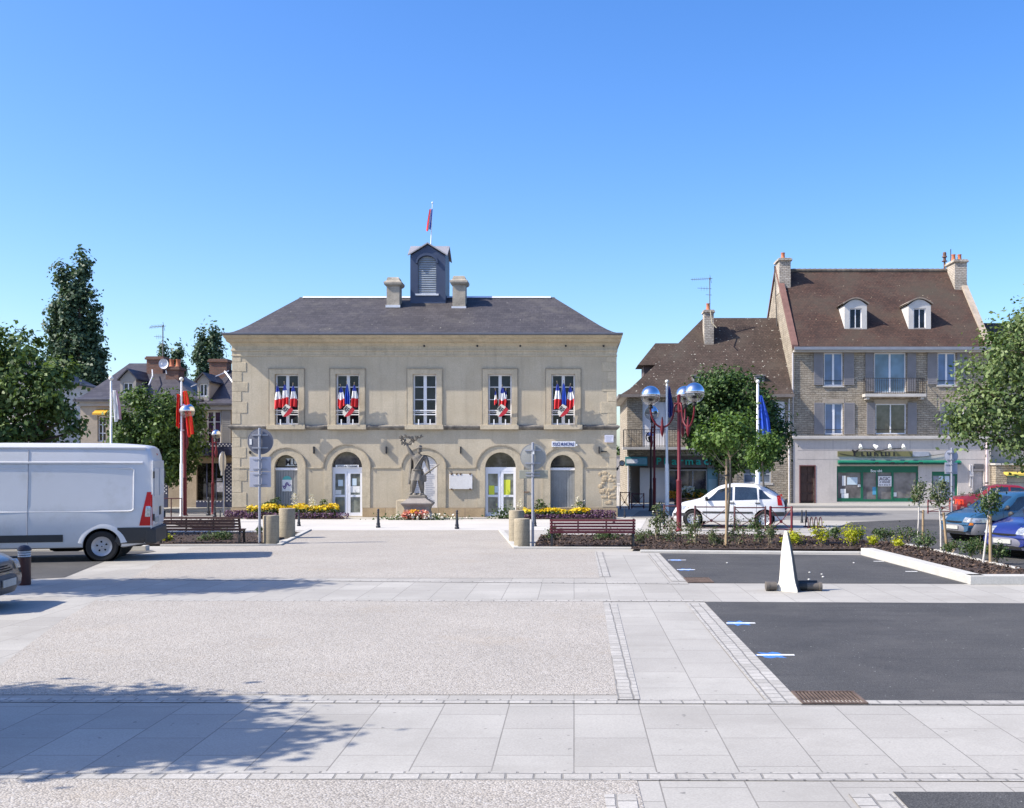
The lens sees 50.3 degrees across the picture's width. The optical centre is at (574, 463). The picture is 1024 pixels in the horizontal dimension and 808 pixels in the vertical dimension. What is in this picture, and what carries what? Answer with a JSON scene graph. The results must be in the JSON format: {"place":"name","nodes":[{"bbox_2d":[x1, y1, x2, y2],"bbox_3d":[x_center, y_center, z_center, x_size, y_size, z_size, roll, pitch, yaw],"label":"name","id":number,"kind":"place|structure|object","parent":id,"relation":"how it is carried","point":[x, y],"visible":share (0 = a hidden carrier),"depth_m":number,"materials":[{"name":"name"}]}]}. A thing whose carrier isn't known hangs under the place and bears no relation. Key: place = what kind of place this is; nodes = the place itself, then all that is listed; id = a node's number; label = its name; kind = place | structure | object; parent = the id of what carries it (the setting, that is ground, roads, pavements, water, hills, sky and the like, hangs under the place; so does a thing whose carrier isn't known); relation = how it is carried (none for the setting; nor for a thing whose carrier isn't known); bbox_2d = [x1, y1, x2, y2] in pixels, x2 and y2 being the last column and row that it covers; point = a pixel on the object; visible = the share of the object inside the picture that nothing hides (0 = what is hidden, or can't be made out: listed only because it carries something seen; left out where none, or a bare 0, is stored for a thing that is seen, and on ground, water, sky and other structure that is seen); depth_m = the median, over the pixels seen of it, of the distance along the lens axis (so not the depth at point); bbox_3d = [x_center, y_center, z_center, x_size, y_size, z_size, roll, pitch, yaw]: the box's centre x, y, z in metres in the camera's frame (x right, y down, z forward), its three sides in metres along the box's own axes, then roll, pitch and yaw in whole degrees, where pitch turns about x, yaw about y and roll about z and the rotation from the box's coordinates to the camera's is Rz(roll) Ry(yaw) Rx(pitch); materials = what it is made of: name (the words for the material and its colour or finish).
{"place":"outdoors","nodes":[
{"label":"outdoors","id":0,"kind":"place"},
{"bbox_2d":[9,360,95,442],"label":"pale house","id":1,"kind":"structure","parent":0,"point":[77,390],"depth_m":65.00,"materials":[{"name":"stone"}]},
{"bbox_2d":[0,551,153,578],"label":"road","id":2,"kind":"structure","parent":0,"point":[50,564],"depth_m":24.16,"materials":[{"name":"asphalt"}]},
{"bbox_2d":[0,443,166,560],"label":"panel van","id":3,"kind":"object","parent":2,"relation":"on","point":[99,501],"visible":0.99,"depth_m":24.39,"materials":[{"name":"white paint"}]},
{"bbox_2d":[166,513,225,516],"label":"street","id":4,"kind":"structure","parent":0,"point":[189,515],"depth_m":46.25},
{"bbox_2d":[179,404,194,515],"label":"street lamp","id":5,"kind":"object","parent":4,"relation":"on","point":[186,407],"visible":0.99,"depth_m":46.11,"materials":[{"name":"metal"}]},
{"bbox_2d":[191,359,231,506],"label":"lattice shop house","id":6,"kind":"structure","parent":0,"point":[214,384],"depth_m":52.15,"materials":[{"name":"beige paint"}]},
{"bbox_2d":[198,463,222,499],"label":"shop window","id":7,"kind":"structure","parent":6,"relation":"in","point":[201,468],"depth_m":52.15,"materials":[{"name":"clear glass"}]},
{"bbox_2d":[0,600,616,694],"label":"pebble paving","id":8,"kind":"structure","parent":0,"point":[95,647],"depth_m":12.78,"materials":[{"name":"gravel"}]},
{"bbox_2d":[97,600,702,600],"bbox_3d":[-2.787,2.190,17.435,9.712,0.001,0.160,0,0,0],"label":"cobble row","id":9,"kind":"object","parent":8,"relation":"on","point":[399,600],"visible":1,"depth_m":17.43,"materials":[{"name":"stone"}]},
{"bbox_2d":[0,779,643,807],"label":"pebble paving","id":10,"kind":"structure","parent":0,"point":[199,793],"depth_m":7.23,"materials":[{"name":"gravel"}]},
{"bbox_2d":[604,794,638,807],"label":"cobble row","id":11,"kind":"object","parent":10,"relation":"on","point":[621,801],"visible":1,"depth_m":7.06,"materials":[{"name":"stone"}]},
{"bbox_2d":[132,530,599,577],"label":"pebble paving","id":12,"kind":"structure","parent":0,"point":[403,554],"depth_m":24.93,"materials":[{"name":"gravel"}]},
{"bbox_2d":[0,555,1023,807],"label":"plaza slabs","id":13,"kind":"structure","parent":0,"point":[676,649],"depth_m":9.20,"materials":[{"name":"stone"}]},
{"bbox_2d":[0,553,21,595],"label":"grey car","id":14,"kind":"object","parent":13,"relation":"on","point":[10,575],"visible":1,"depth_m":16.69,"materials":[{"name":"paint"}]},
{"bbox_2d":[17,545,31,585],"bbox_3d":[-9.973,1.836,19.736,0.242,0.728,0.242,0,0,0],"label":"brown bollard","id":15,"kind":"object","parent":13,"relation":"on","point":[24,556],"visible":0.99,"depth_m":19.65,"materials":[{"name":"black metal"}]},
{"bbox_2d":[139,579,687,583],"bbox_3d":[-3.188,2.190,20.309,10.580,0.001,0.160,0,0,4],"label":"cobble row","id":16,"kind":"object","parent":13,"relation":"on","point":[413,581],"visible":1,"depth_m":20.25,"materials":[{"name":"stone"}]},
{"bbox_2d":[0,770,1023,780],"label":"cobble row","id":17,"kind":"object","parent":13,"relation":"on","point":[456,775],"visible":1,"depth_m":7.64,"materials":[{"name":"stone"}]},
{"bbox_2d":[0,698,1023,703],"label":"cobble row","id":18,"kind":"object","parent":13,"relation":"on","point":[645,701],"visible":1,"depth_m":10.03,"materials":[{"name":"stone"}]},
{"bbox_2d":[604,603,639,699],"bbox_3d":[0.538,2.190,13.578,0.210,0.001,6.997,0,0,0],"label":"cobble row","id":19,"kind":"object","parent":13,"relation":"on","point":[625,682],"visible":1,"depth_m":12.30,"materials":[{"name":"stone"}]},
{"bbox_2d":[648,554,685,580],"bbox_3d":[1.946,2.189,23.424,0.300,0.001,6.199,0,0,0],"label":"cobble row","id":20,"kind":"object","parent":13,"relation":"on","point":[667,568],"visible":1,"depth_m":22.76,"materials":[{"name":"stone"}]},
{"bbox_2d":[686,603,800,702],"bbox_3d":[1.921,2.189,13.525,0.323,0.001,7.105,0,0,0],"label":"cobble row","id":21,"kind":"object","parent":13,"relation":"on","point":[769,685],"visible":1,"depth_m":12.18,"materials":[{"name":"stone"}]},
{"bbox_2d":[765,531,822,591],"bbox_3d":[3.798,1.676,18.794,0.975,1.042,0.480,0,0,0],"label":"marker spike","id":22,"kind":"object","parent":13,"relation":"on","point":[789,581],"visible":1,"depth_m":18.75,"materials":[{"name":"concrete"}]},
{"bbox_2d":[849,794,906,807],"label":"cobble row","id":23,"kind":"object","parent":13,"relation":"on","point":[877,800],"visible":1,"depth_m":7.05,"materials":[{"name":"stone"}]},
{"bbox_2d":[861,548,980,582],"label":"kerb","id":24,"kind":"structure","parent":13,"relation":"on","point":[952,573],"depth_m":22.50,"materials":[{"name":"concrete"}]},
{"bbox_2d":[966,574,1023,584],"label":"kerb","id":25,"kind":"structure","parent":13,"relation":"on","point":[999,579],"depth_m":19.79,"materials":[{"name":"concrete"}]},
{"bbox_2d":[0,0,1023,448],"label":"sky","id":26,"kind":"structure","parent":0,"point":[233,162],"materials":[{"name":"blue"}]},
{"bbox_2d":[133,498,948,554],"bbox_3d":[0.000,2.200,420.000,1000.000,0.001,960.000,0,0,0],"label":"ground","id":27,"kind":"structure","parent":0,"point":[157,549],"depth_m":35.91,"materials":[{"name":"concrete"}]},
{"bbox_2d":[41,244,115,385],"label":"poplar","id":28,"kind":"object","parent":27,"relation":"on","point":[82,339],"visible":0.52,"depth_m":79.57,"materials":[{"name":"green plant"}]},
{"bbox_2d":[73,356,202,506],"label":"slate house","id":29,"kind":"structure","parent":27,"relation":"on","point":[125,377],"depth_m":52.80,"materials":[{"name":"beige paint"}]},
{"bbox_2d":[100,378,214,489],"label":"round tree","id":30,"kind":"object","parent":27,"relation":"on","point":[154,425],"visible":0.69,"depth_m":48.39,"materials":[{"name":"green plant"}]},
{"bbox_2d":[187,315,230,380],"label":"poplar","id":31,"kind":"object","parent":27,"relation":"on","point":[203,348],"visible":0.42,"depth_m":91.69,"materials":[{"name":"green plant"}]},
{"bbox_2d":[154,532,298,543],"bbox_3d":[-22.372,2.150,31.216,27.796,0.001,6.192,0,0,0],"label":"planting bed","id":32,"kind":"object","parent":27,"relation":"on","point":[229,541],"visible":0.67,"depth_m":30.92,"materials":[{"name":"green plant"}]},
{"bbox_2d":[0,320,90,442],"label":"broad tree","id":33,"kind":"object","parent":32,"relation":"on","point":[44,403],"visible":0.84,"depth_m":32.53,"materials":[{"name":"green plant"}]},
{"bbox_2d":[159,516,245,544],"bbox_3d":[-10.103,1.803,29.570,2.226,0.794,0.608,0,0,0],"label":"bench","id":34,"kind":"object","parent":32,"relation":"on","point":[205,528],"visible":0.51,"depth_m":29.35,"materials":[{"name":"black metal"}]},
{"bbox_2d":[247,428,273,543],"bbox_3d":[-8.573,0.611,29.701,0.712,3.178,0.132,0,0,0],"label":"traffic sign","id":35,"kind":"object","parent":32,"relation":"on","point":[260,441],"visible":0.98,"depth_m":29.73,"materials":[{"name":"metal"}]},
{"bbox_2d":[160,529,311,545],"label":"kerb","id":36,"kind":"structure","parent":27,"relation":"on","point":[292,538],"depth_m":29.09,"materials":[{"name":"concrete"}]},
{"bbox_2d":[263,515,278,543],"bbox_3d":[-8.328,1.807,29.901,0.439,0.786,0.439,0,0,0],"label":"stone bollard","id":37,"kind":"object","parent":27,"relation":"on","point":[270,529],"visible":0.96,"depth_m":29.72,"materials":[{"name":"stone"}]},
{"bbox_2d":[279,508,294,538],"bbox_3d":[-8.495,1.758,32.201,0.473,0.884,0.473,0,0,0],"label":"stone bollard","id":38,"kind":"object","parent":27,"relation":"on","point":[286,523],"visible":0.94,"depth_m":32.00,"materials":[{"name":"stone"}]},
{"bbox_2d":[246,517,342,518],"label":"flower bed soil","id":39,"kind":"structure","parent":27,"relation":"on","point":[304,518],"depth_m":43.19,"materials":[{"name":"brown soil"}]},
{"bbox_2d":[244,493,348,518],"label":"flower bed","id":40,"kind":"object","parent":39,"relation":"on","point":[313,509],"visible":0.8,"depth_m":43.70,"materials":[{"name":"yellow plant"}]},
{"bbox_2d":[395,434,439,518],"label":"statue","id":41,"kind":"object","parent":27,"relation":"on","point":[421,501],"visible":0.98,"depth_m":43.27,"materials":[{"name":"stone"}]},
{"bbox_2d":[221,242,622,516],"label":"town hall","id":42,"kind":"structure","parent":27,"relation":"on","point":[432,361],"depth_m":45.00,"materials":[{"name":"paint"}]},
{"bbox_2d":[274,383,296,416],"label":"flag bundle","id":43,"kind":"object","parent":42,"relation":"attached to","point":[284,403],"visible":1,"depth_m":44.66,"materials":[{"name":"multicoloured fabric"}]},
{"bbox_2d":[275,468,296,513],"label":"door","id":44,"kind":"structure","parent":42,"relation":"in","point":[285,496],"depth_m":45.16,"materials":[{"name":"grey paint"}]},
{"bbox_2d":[276,375,297,424],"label":"window","id":45,"kind":"structure","parent":42,"relation":"in","point":[288,380],"depth_m":45.20,"materials":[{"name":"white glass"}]},
{"bbox_2d":[332,467,361,515],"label":"door","id":46,"kind":"structure","parent":42,"relation":"in","point":[351,503],"depth_m":45.13,"materials":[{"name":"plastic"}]},
{"bbox_2d":[338,381,357,416],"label":"flag bundle","id":47,"kind":"object","parent":42,"relation":"attached to","point":[348,409],"visible":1,"depth_m":44.65,"materials":[{"name":"multicoloured fabric"}]},
{"bbox_2d":[337,375,358,424],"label":"window","id":48,"kind":"structure","parent":42,"relation":"in","point":[341,379],"depth_m":45.20,"materials":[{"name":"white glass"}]},
{"bbox_2d":[413,375,435,424],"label":"window","id":49,"kind":"structure","parent":42,"relation":"in","point":[424,385],"depth_m":45.20,"materials":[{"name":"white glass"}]},
{"bbox_2d":[414,456,436,507],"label":"memorial tablet","id":50,"kind":"object","parent":42,"relation":"attached to","point":[430,488],"visible":0.38,"depth_m":45.07,"materials":[{"name":"white stone"}]},
{"bbox_2d":[449,473,471,489],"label":"plaque","id":51,"kind":"object","parent":42,"relation":"attached to","point":[460,481],"visible":1,"depth_m":44.88,"materials":[{"name":"white stone"}]},
{"bbox_2d":[488,375,511,424],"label":"window","id":52,"kind":"structure","parent":42,"relation":"in","point":[494,381],"depth_m":45.20,"materials":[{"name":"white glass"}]},
{"bbox_2d":[485,467,515,515],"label":"door","id":53,"kind":"structure","parent":42,"relation":"in","point":[494,476],"depth_m":45.13,"materials":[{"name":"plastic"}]},
{"bbox_2d":[552,375,574,424],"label":"window","id":54,"kind":"structure","parent":42,"relation":"in","point":[568,379],"depth_m":45.20,"materials":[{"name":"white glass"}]},
{"bbox_2d":[554,380,573,416],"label":"flag bundle","id":55,"kind":"object","parent":42,"relation":"attached to","point":[568,401],"visible":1,"depth_m":44.65,"materials":[{"name":"multicoloured fabric"}]},
{"bbox_2d":[234,519,645,530],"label":"forecourt","id":56,"kind":"structure","parent":27,"relation":"on","point":[395,524],"depth_m":39.35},
{"bbox_2d":[360,509,472,519],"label":"bouquets","id":57,"kind":"object","parent":56,"relation":"on","point":[414,514],"visible":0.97,"depth_m":42.47,"materials":[{"name":"multicoloured plant"}]},
{"bbox_2d":[514,518,529,546],"bbox_3d":[-1.379,1.822,28.760,0.422,0.756,0.422,0,0,0],"label":"stone bollard","id":58,"kind":"object","parent":27,"relation":"on","point":[521,532],"visible":0.93,"depth_m":28.58,"materials":[{"name":"stone"}]},
{"bbox_2d":[519,442,547,546],"bbox_3d":[-1.075,0.817,28.788,0.762,2.767,0.132,0,0,0],"label":"traffic sign","id":59,"kind":"object","parent":27,"relation":"on","point":[532,456],"visible":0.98,"depth_m":28.82,"materials":[{"name":"metal"}]},
{"bbox_2d":[499,530,631,548],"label":"kerb","id":60,"kind":"structure","parent":27,"relation":"on","point":[505,535],"depth_m":28.16,"materials":[{"name":"concrete"}]},
{"bbox_2d":[529,517,615,518],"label":"flower bed soil","id":61,"kind":"structure","parent":27,"relation":"on","point":[575,518],"depth_m":43.19,"materials":[{"name":"brown soil"}]},
{"bbox_2d":[514,496,603,517],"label":"flower bed","id":62,"kind":"object","parent":61,"relation":"on","point":[553,512],"visible":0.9,"depth_m":43.66,"materials":[{"name":"yellow plant"}]},
{"bbox_2d":[534,535,635,546],"bbox_3d":[0.486,2.155,30.715,3.039,0.001,4.764,0,0,0],"label":"planting bed","id":63,"kind":"object","parent":27,"relation":"on","point":[580,545],"visible":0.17,"depth_m":29.81,"materials":[{"name":"green plant"}]},
{"bbox_2d":[534,533,637,545],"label":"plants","id":64,"kind":"object","parent":63,"relation":"on","point":[544,541],"visible":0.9,"depth_m":30.11,"materials":[{"name":"plant"}]},
{"bbox_2d":[550,519,635,546],"bbox_3d":[0.482,1.810,28.463,2.225,0.780,0.607,0,0,0],"label":"bench","id":65,"kind":"object","parent":27,"relation":"on","point":[592,524],"visible":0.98,"depth_m":28.21,"materials":[{"name":"red metal"}]},
{"bbox_2d":[641,383,704,530],"bbox_3d":[3.173,-0.206,35.644,2.008,4.813,2.397,0,0,0],"label":"street lamp","id":66,"kind":"object","parent":27,"relation":"on","point":[692,389],"visible":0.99,"depth_m":35.55,"materials":[{"name":"metal"}]},
{"bbox_2d":[617,303,793,504],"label":"pharmacy house","id":67,"kind":"structure","parent":27,"relation":"on","point":[709,340],"depth_m":58.09,"materials":[{"name":"brown tile"}]},
{"bbox_2d":[640,468,664,501],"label":"panel doors","id":68,"kind":"structure","parent":67,"relation":"in","point":[644,472],"depth_m":58.00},
{"bbox_2d":[643,402,665,446],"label":"balcony doors","id":69,"kind":"structure","parent":67,"relation":"in","point":[661,406],"depth_m":57.34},
{"bbox_2d":[670,471,705,501],"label":"shop window","id":70,"kind":"structure","parent":67,"relation":"in","point":[699,477],"depth_m":57.90,"materials":[{"name":"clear glass"}]},
{"bbox_2d":[672,479,786,527],"bbox_3d":[5.482,1.376,38.195,3.925,1.726,1.933,0,0,13],"label":"white hatchback","id":71,"kind":"object","parent":27,"relation":"on","point":[749,495],"visible":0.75,"depth_m":37.37,"materials":[{"name":"paint"}]},
{"bbox_2d":[640,550,859,553],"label":"kerb","id":72,"kind":"structure","parent":27,"relation":"on","point":[746,551],"depth_m":26.74,"materials":[{"name":"concrete"}]},
{"bbox_2d":[739,427,788,510],"bbox_3d":[6.598,0.459,37.557,1.361,3.489,1.455,0,0,-34],"label":"young tree","id":73,"kind":"object","parent":27,"relation":"on","point":[768,445],"visible":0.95,"depth_m":37.40,"materials":[{"name":"green plant"}]},
{"bbox_2d":[631,532,1023,573],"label":"planting bed","id":74,"kind":"object","parent":27,"relation":"on","point":[841,547],"visible":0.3,"depth_m":27.96,"materials":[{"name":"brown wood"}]},
{"bbox_2d":[647,502,671,538],"bbox_3d":[2.450,1.637,31.155,0.730,1.112,0.681,0,0,-30],"label":"rose bush","id":75,"kind":"object","parent":74,"relation":"on","point":[660,518],"visible":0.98,"depth_m":31.11,"materials":[{"name":"green plant"}]},
{"bbox_2d":[686,406,765,544],"bbox_3d":[4.070,0.338,28.766,1.920,3.733,1.550,0,0,24],"label":"young tree","id":76,"kind":"object","parent":74,"relation":"on","point":[722,436],"visible":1,"depth_m":28.64,"materials":[{"name":"green plant"}]},
{"bbox_2d":[906,477,928,536],"bbox_3d":[10.134,1.254,31.950,0.758,1.834,0.661,0,0,0],"label":"standard tree","id":77,"kind":"object","parent":74,"relation":"on","point":[920,490],"visible":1,"depth_m":31.93,"materials":[{"name":"green plant"}]},
{"bbox_2d":[925,475,954,551],"bbox_3d":[8.927,1.225,26.489,0.715,1.890,0.683,0,0,0],"label":"standard tree","id":78,"kind":"object","parent":74,"relation":"on","point":[938,497],"visible":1,"depth_m":26.48,"materials":[{"name":"green plant"}]},
{"bbox_2d":[972,482,1006,562],"bbox_3d":[9.036,1.282,23.674,0.775,1.782,0.686,0,0,0],"label":"standard tree","id":79,"kind":"object","parent":74,"relation":"on","point":[989,504],"visible":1,"depth_m":23.63,"materials":[{"name":"green plant"}]},
{"bbox_2d":[767,249,990,502],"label":"green shop house","id":80,"kind":"structure","parent":27,"relation":"on","point":[871,354],"depth_m":57.50,"materials":[{"name":"stone"}]},
{"bbox_2d":[799,465,815,502],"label":"house door","id":81,"kind":"structure","parent":80,"relation":"in","point":[806,472],"depth_m":57.44,"materials":[{"name":"wood"}]},
{"bbox_2d":[823,353,843,386],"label":"window","id":82,"kind":"structure","parent":80,"relation":"in","point":[832,361],"depth_m":57.62,"materials":[{"name":"glass"}]},
{"bbox_2d":[825,403,842,433],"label":"window","id":83,"kind":"structure","parent":80,"relation":"in","point":[833,411],"depth_m":57.62,"materials":[{"name":"glass"}]},
{"bbox_2d":[838,450,928,455],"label":"shop sign","id":84,"kind":"object","parent":80,"relation":"attached to","point":[879,453],"visible":1,"depth_m":57.24,"materials":[{"name":"beige metal"}]},
{"bbox_2d":[874,353,904,391],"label":"window","id":85,"kind":"structure","parent":80,"relation":"in","point":[886,365],"depth_m":57.62,"materials":[{"name":"blue glass"}]},
{"bbox_2d":[876,404,905,433],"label":"window","id":86,"kind":"structure","parent":80,"relation":"in","point":[888,416],"depth_m":57.62,"materials":[{"name":"grey glass"}]},
{"bbox_2d":[838,460,961,463],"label":"rolled awning","id":87,"kind":"object","parent":80,"relation":"attached to","point":[894,461],"visible":1,"depth_m":57.00,"materials":[{"name":"green fabric"}]},
{"bbox_2d":[936,353,956,386],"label":"window","id":88,"kind":"structure","parent":80,"relation":"in","point":[944,359],"depth_m":57.62,"materials":[{"name":"glass"}]},
{"bbox_2d":[984,323,1023,462],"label":"building","id":89,"kind":"structure","parent":27,"relation":"on","point":[995,455],"depth_m":58.50,"materials":[{"name":"beige paint"}]},
{"bbox_2d":[989,463,1023,486],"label":"stone garage","id":90,"kind":"structure","parent":27,"relation":"on","point":[997,471],"depth_m":56.50,"materials":[{"name":"stone"}]},
{"bbox_2d":[669,486,706,509],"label":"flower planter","id":91,"kind":"object","parent":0,"point":[689,494],"visible":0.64,"depth_m":51.72,"materials":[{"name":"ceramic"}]},
{"bbox_2d":[618,496,948,507],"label":"pavement","id":92,"kind":"structure","parent":0,"point":[848,505],"depth_m":54.21,"materials":[{"name":"concrete"}]},
{"bbox_2d":[630,510,948,520],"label":"street","id":93,"kind":"structure","parent":0,"point":[863,515],"depth_m":46.25,"materials":[{"name":"asphalt"}]},
{"bbox_2d":[645,406,658,512],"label":"street lamp","id":94,"kind":"object","parent":93,"relation":"on","point":[655,410],"visible":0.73,"depth_m":48.52,"materials":[{"name":"metal"}]},
{"bbox_2d":[665,380,668,514],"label":"flagpole","id":95,"kind":"object","parent":93,"relation":"on","point":[666,478],"visible":0.81,"depth_m":46.94,"materials":[{"name":"metal"}]},
{"bbox_2d":[676,361,798,483],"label":"round tree","id":96,"kind":"object","parent":93,"relation":"on","point":[725,391],"visible":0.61,"depth_m":45.81,"materials":[{"name":"green plant"}]},
{"bbox_2d":[949,484,1023,511],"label":"red saloon","id":97,"kind":"object","parent":93,"relation":"on","point":[961,501],"visible":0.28,"depth_m":42.81,"materials":[{"name":"paint"}]},
{"bbox_2d":[660,553,966,583],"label":"parking asphalt","id":98,"kind":"structure","parent":0,"point":[747,568],"depth_m":22.57,"materials":[{"name":"asphalt"}]},
{"bbox_2d":[705,602,1023,704],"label":"parking asphalt","id":99,"kind":"structure","parent":0,"point":[911,651],"depth_m":13.06,"materials":[{"name":"asphalt"}]},
{"bbox_2d":[791,691,867,703],"bbox_3d":[2.384,2.187,10.184,0.601,0.018,0.526,0,0,0],"label":"drain grate","id":100,"kind":"object","parent":99,"relation":"on","point":[824,696],"visible":1,"depth_m":10.19,"materials":[{"name":"metal"}]},
{"bbox_2d":[812,519,1023,568],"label":"car park","id":101,"kind":"structure","parent":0,"point":[931,525],"depth_m":35.28,"materials":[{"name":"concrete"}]},
{"bbox_2d":[944,448,957,511],"bbox_3d":[13.188,0.821,38.019,0.479,2.759,0.132,0,0,0],"label":"traffic sign","id":102,"kind":"object","parent":101,"relation":"on","point":[951,457],"visible":0.89,"depth_m":38.05,"materials":[{"name":"metal"}]},
{"bbox_2d":[933,284,1023,477],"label":"broad tree","id":103,"kind":"object","parent":101,"relation":"on","point":[964,425],"visible":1,"depth_m":24.26,"materials":[{"name":"green plant"}]},
{"bbox_2d":[941,491,1023,540],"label":"blue hatchback","id":104,"kind":"object","parent":101,"relation":"on","point":[967,523],"visible":0.59,"depth_m":30.64,"materials":[{"name":"teal paint"}]},
{"bbox_2d":[983,507,1023,557],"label":"blue hatchback","id":105,"kind":"object","parent":101,"relation":"on","point":[1008,531],"visible":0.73,"depth_m":25.38,"materials":[{"name":"paint"}]},
{"bbox_2d":[894,792,1023,807],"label":"parking asphalt","id":106,"kind":"structure","parent":0,"point":[962,799],"depth_m":7.11,"materials":[{"name":"asphalt"}]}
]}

